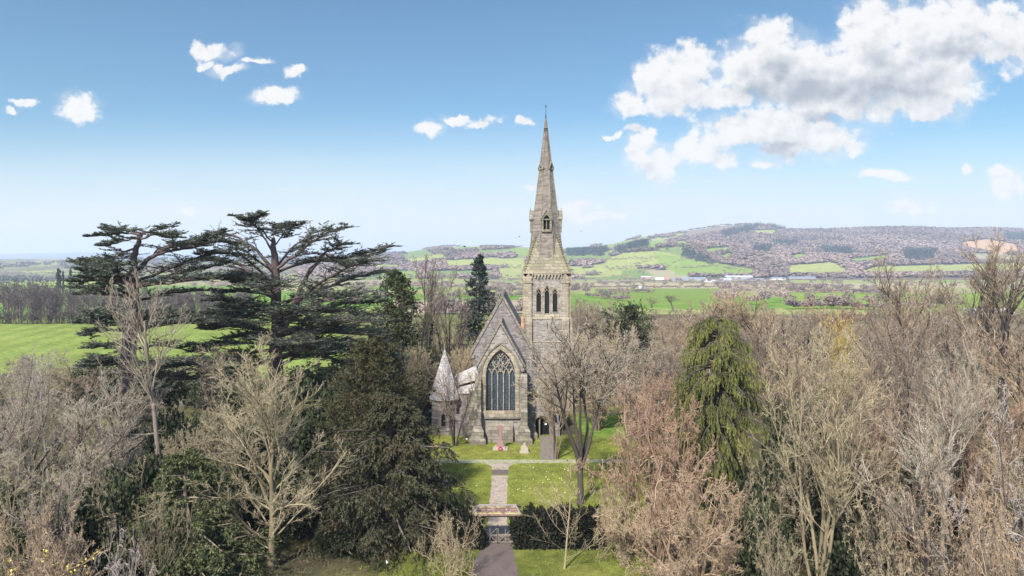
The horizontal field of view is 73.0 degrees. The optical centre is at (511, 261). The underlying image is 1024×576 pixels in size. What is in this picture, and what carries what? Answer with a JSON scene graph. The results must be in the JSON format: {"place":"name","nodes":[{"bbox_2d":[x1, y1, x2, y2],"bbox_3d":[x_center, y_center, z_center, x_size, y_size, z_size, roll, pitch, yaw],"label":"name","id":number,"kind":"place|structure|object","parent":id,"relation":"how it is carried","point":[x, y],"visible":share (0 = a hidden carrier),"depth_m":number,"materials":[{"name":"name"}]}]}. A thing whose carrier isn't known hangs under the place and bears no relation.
{"place":"outdoors","nodes":[
{"label":"outdoors","id":0,"kind":"place"},
{"bbox_2d":[470,535,518,575],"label":"path","id":1,"kind":"structure","parent":0,"point":[493,558],"depth_m":46.38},
{"bbox_2d":[486,475,510,534],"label":"path","id":2,"kind":"structure","parent":0,"point":[498,493],"depth_m":57.83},
{"bbox_2d":[0,225,1023,575],"bbox_3d":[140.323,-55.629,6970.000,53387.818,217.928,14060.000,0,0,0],"label":"ground","id":3,"kind":"structure","parent":0,"point":[22,337],"depth_m":166.35,"materials":[{"name":"plant"}]},
{"bbox_2d":[0,384,33,502],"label":"bare spreading tree","id":4,"kind":"object","parent":3,"relation":"on","point":[3,444],"visible":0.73,"depth_m":45.55,"materials":[{"name":"grey plant"}]},
{"bbox_2d":[4,348,78,399],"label":"bare bushy tree","id":5,"kind":"object","parent":3,"relation":"on","point":[23,367],"visible":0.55,"depth_m":99.53,"materials":[{"name":"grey plant"}]},
{"bbox_2d":[0,425,84,575],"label":"bare multistem tree","id":6,"kind":"object","parent":3,"relation":"on","point":[13,503],"visible":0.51,"depth_m":37.92,"materials":[{"name":"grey plant"}]},
{"bbox_2d":[0,444,91,575],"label":"bare spreading tree","id":7,"kind":"object","parent":3,"relation":"on","point":[58,510],"visible":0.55,"depth_m":35.04,"materials":[{"name":"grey plant"}]},
{"bbox_2d":[0,497,95,575],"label":"twiggy bush","id":8,"kind":"object","parent":3,"relation":"on","point":[44,520],"visible":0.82,"depth_m":32.93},
{"bbox_2d":[0,483,102,575],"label":"laurel bush","id":9,"kind":"object","parent":3,"relation":"on","point":[77,516],"visible":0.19,"depth_m":38.98,"materials":[{"name":"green plant"}]},
{"bbox_2d":[0,340,121,506],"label":"bare spreading tree","id":10,"kind":"object","parent":3,"relation":"on","point":[39,434],"visible":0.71,"depth_m":49.68,"materials":[{"name":"brown plant"}]},
{"bbox_2d":[27,363,109,465],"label":"bare ash tree","id":11,"kind":"object","parent":3,"relation":"on","point":[77,379],"visible":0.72,"depth_m":67.96,"materials":[{"name":"grey plant"}]},
{"bbox_2d":[20,401,133,519],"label":"bare multistem tree","id":12,"kind":"object","parent":3,"relation":"on","point":[85,456],"visible":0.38,"depth_m":46.57,"materials":[{"name":"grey plant"}]},
{"bbox_2d":[0,537,168,575],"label":"catkin shrub","id":13,"kind":"object","parent":3,"relation":"on","point":[50,566],"visible":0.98,"depth_m":30.89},
{"bbox_2d":[52,383,140,495],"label":"bare ash tree","id":14,"kind":"object","parent":3,"relation":"on","point":[78,430],"visible":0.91,"depth_m":46.12,"materials":[{"name":"grey plant"}]},
{"bbox_2d":[61,473,138,575],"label":"laurel bush","id":15,"kind":"object","parent":3,"relation":"on","point":[91,521],"visible":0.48,"depth_m":41.24,"materials":[{"name":"green plant"}]},
{"bbox_2d":[31,438,168,574],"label":"bare multistem tree","id":16,"kind":"object","parent":3,"relation":"on","point":[105,494],"visible":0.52,"depth_m":41.36,"materials":[{"name":"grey plant"}]},
{"bbox_2d":[67,355,176,494],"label":"bare spreading tree","id":17,"kind":"object","parent":3,"relation":"on","point":[116,431],"visible":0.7,"depth_m":55.37,"materials":[{"name":"grey plant"}]},
{"bbox_2d":[94,514,156,575],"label":"weeping shrub","id":18,"kind":"object","parent":3,"relation":"on","point":[116,570],"visible":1,"depth_m":34.11,"materials":[{"name":"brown plant"}]},
{"bbox_2d":[0,277,258,324],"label":"woodland","id":19,"kind":"object","parent":3,"relation":"on","point":[14,298],"visible":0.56,"depth_m":225.34,"materials":[{"name":"plant"}]},
{"bbox_2d":[96,444,178,575],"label":"laurel bush","id":20,"kind":"object","parent":3,"relation":"on","point":[149,474],"visible":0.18,"depth_m":44.32,"materials":[{"name":"green plant"}]},
{"bbox_2d":[94,266,193,463],"bbox_3d":[-29.817,10.336,56.100,5.216,19.968,7.239,0,0,59],"label":"bare ash tree","id":21,"kind":"object","parent":3,"relation":"on","point":[144,384],"visible":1,"depth_m":55.79,"materials":[{"name":"grey plant"}]},
{"bbox_2d":[56,220,239,417],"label":"cedar tree","id":22,"kind":"object","parent":3,"relation":"on","point":[100,271],"visible":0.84,"depth_m":68.02,"materials":[{"name":"green plant"}]},
{"bbox_2d":[131,476,196,575],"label":"bare multistem tree","id":23,"kind":"object","parent":3,"relation":"on","point":[158,542],"visible":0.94,"depth_m":39.84,"materials":[{"name":"plant"}]},
{"bbox_2d":[145,405,214,473],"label":"laurel bush","id":24,"kind":"object","parent":3,"relation":"on","point":[177,418],"visible":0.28,"depth_m":57.72,"materials":[{"name":"green plant"}]},
{"bbox_2d":[146,421,214,523],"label":"bare bushy tree","id":25,"kind":"object","parent":3,"relation":"on","point":[183,445],"visible":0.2,"depth_m":51.89,"materials":[{"name":"grey plant"}]},
{"bbox_2d":[97,445,292,575],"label":"bush","id":26,"kind":"object","parent":3,"relation":"on","point":[190,462],"visible":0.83,"depth_m":42.53,"materials":[{"name":"green plant"}]},
{"bbox_2d":[175,515,224,575],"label":"laurel bush","id":27,"kind":"object","parent":3,"relation":"on","point":[200,538],"visible":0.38,"depth_m":41.61,"materials":[{"name":"green plant"}]},
{"bbox_2d":[0,250,407,283],"bbox_3d":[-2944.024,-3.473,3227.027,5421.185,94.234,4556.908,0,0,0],"label":"plain trees","id":28,"kind":"object","parent":3,"relation":"on","point":[23,278],"visible":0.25,"depth_m":1725.08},
{"bbox_2d":[169,361,264,409],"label":"laurel bush","id":29,"kind":"object","parent":3,"relation":"on","point":[193,397],"visible":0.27,"depth_m":93.83,"materials":[{"name":"green plant"}]},
{"bbox_2d":[191,401,266,474],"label":"bare multistem tree","id":30,"kind":"object","parent":3,"relation":"on","point":[209,429],"visible":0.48,"depth_m":53.50,"materials":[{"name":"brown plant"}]},
{"bbox_2d":[206,466,283,547],"bbox_3d":[-19.831,17.558,50.172,6.354,5.434,6.795,0,0,-4],"label":"laurel bush","id":31,"kind":"object","parent":3,"relation":"on","point":[246,516],"visible":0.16,"depth_m":49.03,"materials":[{"name":"green plant"}]},
{"bbox_2d":[199,368,292,489],"bbox_3d":[-23.879,15.059,62.458,7.426,11.064,9.914,0,0,8],"label":"laurel bush","id":32,"kind":"object","parent":3,"relation":"on","point":[261,448],"visible":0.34,"depth_m":60.92,"materials":[{"name":"green plant"}]},
{"bbox_2d":[178,331,356,570],"bbox_3d":[-15.555,12.431,43.686,11.523,15.611,11.447,0,0,2],"label":"bare spreading tree","id":33,"kind":"object","parent":3,"relation":"on","point":[273,500],"visible":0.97,"depth_m":44.35,"materials":[{"name":"beige plant"}]},
{"bbox_2d":[188,209,400,417],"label":"cedar tree","id":34,"kind":"object","parent":3,"relation":"on","point":[311,343],"visible":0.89,"depth_m":73.10,"materials":[{"name":"green plant"}]},
{"bbox_2d":[259,471,332,540],"bbox_3d":[-15.383,17.818,50.432,6.171,4.996,6.215,0,0,23],"label":"laurel bush","id":35,"kind":"object","parent":3,"relation":"on","point":[306,526],"visible":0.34,"depth_m":49.36,"materials":[{"name":"green plant"}]},
{"bbox_2d":[263,359,347,405],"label":"laurel bush","id":36,"kind":"object","parent":3,"relation":"on","point":[317,376],"visible":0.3,"depth_m":93.81,"materials":[{"name":"green plant"}]},
{"bbox_2d":[270,371,361,483],"bbox_3d":[-17.225,15.198,61.619,9.418,10.686,8.806,0,0,37],"label":"laurel bush","id":37,"kind":"object","parent":3,"relation":"on","point":[303,438],"visible":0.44,"depth_m":60.98,"materials":[{"name":"green plant"}]},
{"bbox_2d":[312,508,369,559],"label":"laurel bush","id":38,"kind":"object","parent":3,"relation":"on","point":[323,539],"visible":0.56,"depth_m":46.37,"materials":[{"name":"green plant"}]},
{"bbox_2d":[298,335,440,490],"bbox_3d":[-11.181,13.014,55.774,10.720,14.397,11.358,0,0,0],"label":"yew tree","id":39,"kind":"object","parent":3,"relation":"on","point":[370,360],"visible":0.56,"depth_m":54.93,"materials":[{"name":"green plant"}]},
{"bbox_2d":[276,390,475,575],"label":"yew tree","id":40,"kind":"object","parent":3,"relation":"on","point":[394,481],"visible":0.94,"depth_m":46.85,"materials":[{"name":"green plant"}]},
{"bbox_2d":[366,268,436,367],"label":"conifer tree","id":41,"kind":"object","parent":3,"relation":"on","point":[396,279],"visible":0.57,"depth_m":96.16,"materials":[{"name":"green plant"}]},
{"bbox_2d":[395,335,438,423],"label":"bare bushy tree","id":42,"kind":"object","parent":3,"relation":"on","point":[410,365],"visible":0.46,"depth_m":83.50,"materials":[{"name":"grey plant"}]},
{"bbox_2d":[413,255,447,392],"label":"bare slender tree","id":43,"kind":"object","parent":3,"relation":"on","point":[431,331],"visible":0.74,"depth_m":95.38,"materials":[{"name":"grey plant"}]},
{"bbox_2d":[404,503,487,549],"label":"clipped hedge","id":44,"kind":"object","parent":3,"relation":"on","point":[465,516],"visible":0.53,"depth_m":48.09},
{"bbox_2d":[412,500,483,575],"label":"twiggy shrub","id":45,"kind":"object","parent":3,"relation":"on","point":[456,557],"visible":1,"depth_m":43.23,"materials":[{"name":"beige plant"}]},
{"bbox_2d":[423,266,479,375],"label":"bare multistem tree","id":46,"kind":"object","parent":3,"relation":"on","point":[449,321],"visible":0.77,"depth_m":99.67,"materials":[{"name":"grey plant"}]},
{"bbox_2d":[423,351,483,445],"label":"bare multistem tree","id":47,"kind":"object","parent":3,"relation":"on","point":[447,404],"visible":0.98,"depth_m":75.10,"materials":[{"name":"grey plant"}]},
{"bbox_2d":[450,253,495,370],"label":"spruce tree","id":48,"kind":"object","parent":3,"relation":"on","point":[479,268],"visible":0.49,"depth_m":110.53,"materials":[{"name":"green plant"}]},
{"bbox_2d":[4,247,963,312],"bbox_3d":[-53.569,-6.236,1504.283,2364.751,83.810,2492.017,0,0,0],"label":"hedgerow","id":49,"kind":"object","parent":3,"relation":"on","point":[834,300],"visible":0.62,"depth_m":551.57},
{"bbox_2d":[471,503,520,544],"bbox_3d":[-1.107,18.749,49.550,3.568,2.901,1.680,0,0,0],"label":"lychgate","id":50,"kind":"object","parent":3,"relation":"on","point":[500,510],"visible":0.84,"depth_m":49.04,"materials":[{"name":"brown tile"}]},
{"bbox_2d":[430,106,572,444],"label":"church","id":51,"kind":"structure","parent":3,"relation":"on","point":[508,336],"depth_m":86.84,"materials":[{"name":"stone"}]},
{"bbox_2d":[480,343,520,418],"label":"east window","id":52,"kind":"structure","parent":51,"relation":"in","point":[500,400],"depth_m":77.24,"materials":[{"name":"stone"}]},
{"bbox_2d":[0,378,1023,575],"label":"undergrowth","id":53,"kind":"object","parent":3,"relation":"on","point":[300,572],"visible":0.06,"depth_m":50.98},
{"bbox_2d":[354,433,728,575],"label":"grass","id":54,"kind":"structure","parent":3,"relation":"on","point":[590,560],"depth_m":58.09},
{"bbox_2d":[523,350,578,459],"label":"bare multistem tree","id":55,"kind":"object","parent":3,"relation":"on","point":[551,422],"visible":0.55,"depth_m":69.71,"materials":[{"name":"brown plant"}]},
{"bbox_2d":[508,502,605,550],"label":"clipped hedge","id":56,"kind":"object","parent":3,"relation":"on","point":[524,529],"visible":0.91,"depth_m":48.06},
{"bbox_2d":[514,458,625,568],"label":"bare sapling","id":57,"kind":"object","parent":3,"relation":"on","point":[567,529],"visible":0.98,"depth_m":44.82,"materials":[{"name":"beige plant"}]},
{"bbox_2d":[511,315,648,504],"bbox_3d":[5.634,12.258,57.325,10.954,16.109,11.348,0,0,25],"label":"bare multistem tree","id":58,"kind":"object","parent":3,"relation":"on","point":[582,452],"visible":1,"depth_m":56.49,"materials":[{"name":"brown plant"}]},
{"bbox_2d":[560,320,639,430],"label":"bare bushy tree","id":59,"kind":"object","parent":3,"relation":"on","point":[592,414],"visible":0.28,"depth_m":81.71,"materials":[{"name":"brown plant"}]},
{"bbox_2d":[190,270,1023,301],"bbox_3d":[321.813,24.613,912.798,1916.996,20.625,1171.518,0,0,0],"label":"valley trees","id":60,"kind":"object","parent":3,"relation":"on","point":[775,292],"visible":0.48,"depth_m":684.23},
{"bbox_2d":[589,482,654,565],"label":"bare bushy tree","id":61,"kind":"object","parent":3,"relation":"on","point":[618,541],"visible":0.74,"depth_m":46.12,"materials":[{"name":"beige plant"}]},
{"bbox_2d":[590,297,666,384],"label":"yew tree","id":62,"kind":"object","parent":3,"relation":"on","point":[630,312],"visible":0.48,"depth_m":111.30,"materials":[{"name":"green plant"}]},
{"bbox_2d":[593,333,682,435],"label":"bare multistem tree","id":63,"kind":"object","parent":3,"relation":"on","point":[645,360],"visible":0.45,"depth_m":77.95,"materials":[{"name":"brown plant"}]},
{"bbox_2d":[571,380,719,560],"bbox_3d":[9.743,14.375,47.654,9.076,12.728,9.650,0,0,22],"label":"bare bushy tree","id":64,"kind":"object","parent":3,"relation":"on","point":[665,473],"visible":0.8,"depth_m":46.48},
{"bbox_2d":[615,363,693,468],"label":"bare bushy tree","id":65,"kind":"object","parent":3,"relation":"on","point":[654,396],"visible":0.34,"depth_m":66.00,"materials":[{"name":"brown plant"}]},
{"bbox_2d":[296,223,1023,277],"bbox_3d":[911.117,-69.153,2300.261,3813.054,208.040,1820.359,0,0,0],"label":"hillside woodland","id":66,"kind":"object","parent":3,"relation":"on","point":[779,258],"visible":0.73,"depth_m":1975.69,"materials":[{"name":"plant"}]},
{"bbox_2d":[629,339,708,426],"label":"bare bushy tree","id":67,"kind":"object","parent":3,"relation":"on","point":[675,367],"visible":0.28,"depth_m":76.99,"materials":[{"name":"brown plant"}]},
{"bbox_2d":[593,455,755,575],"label":"bare bushy tree","id":68,"kind":"object","parent":3,"relation":"on","point":[697,551],"visible":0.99,"depth_m":40.97,"materials":[{"name":"plant"}]},
{"bbox_2d":[649,311,706,392],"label":"bare spreading tree","id":69,"kind":"object","parent":3,"relation":"on","point":[661,332],"visible":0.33,"depth_m":93.65,"materials":[{"name":"brown plant"}]},
{"bbox_2d":[671,289,753,397],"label":"bare ash tree","id":70,"kind":"object","parent":3,"relation":"on","point":[722,309],"visible":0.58,"depth_m":95.72,"materials":[{"name":"brown plant"}]},
{"bbox_2d":[665,315,772,533],"bbox_3d":[15.487,12.070,51.005,8.023,16.262,8.147,0,0,0],"label":"weeping cypress","id":71,"kind":"object","parent":3,"relation":"on","point":[715,413],"visible":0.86,"depth_m":49.63,"materials":[{"name":"green plant"}]},
{"bbox_2d":[704,462,771,548],"bbox_3d":[16.261,17.417,49.624,5.445,5.914,5.484,0,0,7],"label":"laurel bush","id":72,"kind":"object","parent":3,"relation":"on","point":[740,474],"visible":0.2,"depth_m":49.19,"materials":[{"name":"green plant"}]},
{"bbox_2d":[717,286,782,402],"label":"bare ash tree","id":73,"kind":"object","parent":3,"relation":"on","point":[740,309],"visible":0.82,"depth_m":95.52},
{"bbox_2d":[726,317,784,415],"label":"bare bushy tree","id":74,"kind":"object","parent":3,"relation":"on","point":[757,355],"visible":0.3,"depth_m":89.32,"materials":[{"name":"brown plant"}]},
{"bbox_2d":[730,493,796,575],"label":"laurel bush","id":75,"kind":"object","parent":3,"relation":"on","point":[744,554],"visible":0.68,"depth_m":41.75,"materials":[{"name":"green plant"}]},
{"bbox_2d":[734,473,814,575],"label":"bare multistem tree","id":76,"kind":"object","parent":3,"relation":"on","point":[767,571],"visible":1,"depth_m":36.48,"materials":[{"name":"brown plant"}]},
{"bbox_2d":[738,426,816,561],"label":"bare multistem tree","id":77,"kind":"object","parent":3,"relation":"on","point":[778,487],"visible":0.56,"depth_m":43.12,"materials":[{"name":"brown plant"}]},
{"bbox_2d":[741,438,837,567],"bbox_3d":[17.887,16.144,45.846,5.845,8.581,6.252,0,0,-3],"label":"laurel bush","id":78,"kind":"object","parent":3,"relation":"on","point":[757,486],"visible":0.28,"depth_m":45.15,"materials":[{"name":"green plant"}]},
{"bbox_2d":[565,222,1023,263],"bbox_3d":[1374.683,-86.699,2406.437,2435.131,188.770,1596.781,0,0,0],"label":"conifer plantation","id":79,"kind":"object","parent":3,"relation":"on","point":[914,253],"visible":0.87,"depth_m":2032.21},
{"bbox_2d":[571,293,1023,381],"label":"woodland","id":80,"kind":"object","parent":3,"relation":"on","point":[589,310],"visible":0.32,"depth_m":153.31,"materials":[{"name":"brown plant"}]},
{"bbox_2d":[760,395,834,486],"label":"bare tree","id":81,"kind":"object","parent":3,"relation":"on","point":[782,419],"visible":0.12,"depth_m":58.33,"materials":[{"name":"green plant"}]},
{"bbox_2d":[739,339,857,428],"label":"bare multistem tree","id":82,"kind":"object","parent":3,"relation":"on","point":[787,370],"visible":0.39,"depth_m":65.22,"materials":[{"name":"brown plant"}]},
{"bbox_2d":[752,310,857,407],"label":"bare multistem tree","id":83,"kind":"object","parent":3,"relation":"on","point":[793,329],"visible":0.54,"depth_m":85.55,"materials":[{"name":"brown plant"}]},
{"bbox_2d":[748,317,902,575],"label":"bare multistem tree","id":84,"kind":"object","parent":3,"relation":"on","point":[829,495],"visible":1,"depth_m":38.93,"materials":[{"name":"beige plant"}]},
{"bbox_2d":[794,460,889,557],"bbox_3d":[21.672,16.792,46.279,6.011,7.347,6.054,0,0,-31],"label":"laurel bush","id":85,"kind":"object","parent":3,"relation":"on","point":[865,499],"visible":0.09,"depth_m":44.96,"materials":[{"name":"green plant"}]},
{"bbox_2d":[801,298,888,399],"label":"bare ash tree","id":86,"kind":"object","parent":3,"relation":"on","point":[839,319],"visible":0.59,"depth_m":97.94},
{"bbox_2d":[807,501,908,575],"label":"laurel bush","id":87,"kind":"object","parent":3,"relation":"on","point":[840,564],"visible":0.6,"depth_m":39.25,"materials":[{"name":"green plant"}]},
{"bbox_2d":[815,352,934,546],"bbox_3d":[22.983,12.854,43.790,7.024,14.754,7.391,0,0,23],"label":"bare spreading tree","id":88,"kind":"object","parent":3,"relation":"on","point":[882,444],"visible":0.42,"depth_m":43.94,"materials":[{"name":"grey plant"}]},
{"bbox_2d":[813,313,955,525],"bbox_3d":[26.366,12.051,50.395,8.218,16.696,10.682,0,0,-11],"label":"bare multistem tree","id":89,"kind":"object","parent":3,"relation":"on","point":[900,384],"visible":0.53,"depth_m":48.98,"materials":[{"name":"brown plant"}]},
{"bbox_2d":[817,401,954,575],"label":"bare multistem tree","id":90,"kind":"object","parent":3,"relation":"on","point":[892,515],"visible":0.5,"depth_m":38.09,"materials":[{"name":"brown plant"}]},
{"bbox_2d":[842,467,935,575],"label":"bare multistem tree","id":91,"kind":"object","parent":3,"relation":"on","point":[880,572],"visible":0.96,"depth_m":32.74,"materials":[{"name":"brown plant"}]},
{"bbox_2d":[841,281,945,454],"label":"bare spreading tree","id":92,"kind":"object","parent":3,"relation":"on","point":[920,335],"visible":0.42,"depth_m":54.73,"materials":[{"name":"brown plant"}]},
{"bbox_2d":[862,429,939,556],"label":"bare tree","id":93,"kind":"object","parent":3,"relation":"on","point":[903,479],"visible":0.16,"depth_m":47.89,"materials":[{"name":"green plant"}]},
{"bbox_2d":[852,413,962,575],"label":"bare ash tree","id":94,"kind":"object","parent":3,"relation":"on","point":[917,474],"visible":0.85,"depth_m":34.50,"materials":[{"name":"brown plant"}]},
{"bbox_2d":[868,248,963,443],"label":"bare ash tree","id":95,"kind":"object","parent":3,"relation":"on","point":[898,304],"visible":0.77,"depth_m":64.39,"materials":[{"name":"brown plant"}]},
{"bbox_2d":[888,437,1006,575],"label":"bare multistem tree","id":96,"kind":"object","parent":3,"relation":"on","point":[930,534],"visible":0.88,"depth_m":31.15,"materials":[{"name":"brown plant"}]},
{"bbox_2d":[895,447,1002,560],"bbox_3d":[30.071,16.540,48.097,7.272,7.748,5.447,0,0,41],"label":"laurel bush","id":97,"kind":"object","parent":3,"relation":"on","point":[954,521],"visible":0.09,"depth_m":46.50,"materials":[{"name":"green plant"}]},
{"bbox_2d":[904,361,1005,575],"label":"bare ash tree","id":98,"kind":"object","parent":3,"relation":"on","point":[957,428],"visible":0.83,"depth_m":39.75,"materials":[{"name":"brown plant"}]},
{"bbox_2d":[896,304,1023,537],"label":"bare spreading tree","id":99,"kind":"object","parent":3,"relation":"on","point":[950,387],"visible":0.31,"depth_m":47.48,"materials":[{"name":"brown plant"}]},
{"bbox_2d":[911,279,1010,424],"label":"bare spreading tree","id":100,"kind":"object","parent":3,"relation":"on","point":[947,345],"visible":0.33,"depth_m":83.12,"materials":[{"name":"brown plant"}]},
{"bbox_2d":[911,367,1023,575],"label":"bare multistem tree","id":101,"kind":"object","parent":3,"relation":"on","point":[969,467],"visible":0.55,"depth_m":41.67,"materials":[{"name":"brown plant"}]},
{"bbox_2d":[927,382,1023,575],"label":"bare multistem tree","id":102,"kind":"object","parent":3,"relation":"on","point":[1005,504],"visible":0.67,"depth_m":31.68,"materials":[{"name":"brown plant"}]},
{"bbox_2d":[934,227,1023,471],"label":"bare ash tree","id":103,"kind":"object","parent":3,"relation":"on","point":[974,337],"visible":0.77,"depth_m":61.68,"materials":[{"name":"brown plant"}]},
{"bbox_2d":[941,475,1023,575],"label":"bare bushy tree","id":104,"kind":"object","parent":3,"relation":"on","point":[994,556],"visible":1,"depth_m":27.39,"materials":[{"name":"brown plant"}]},
{"bbox_2d":[943,424,1023,575],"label":"bare spreading tree","id":105,"kind":"object","parent":3,"relation":"on","point":[1005,482],"visible":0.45,"depth_m":37.33,"materials":[{"name":"brown plant"}]},
{"bbox_2d":[952,232,1023,487],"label":"bare ash tree","id":106,"kind":"object","parent":3,"relation":"on","point":[1007,315],"visible":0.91,"depth_m":59.20,"materials":[{"name":"brown plant"}]},
{"bbox_2d":[964,315,1023,563],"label":"bare ash tree","id":107,"kind":"object","parent":3,"relation":"on","point":[1019,391],"visible":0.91,"depth_m":45.89,"materials":[{"name":"brown plant"}]},
{"bbox_2d":[0,0,1023,255],"label":"sky","id":108,"kind":"structure","parent":0,"point":[416,125],"materials":[{"name":"blue"}]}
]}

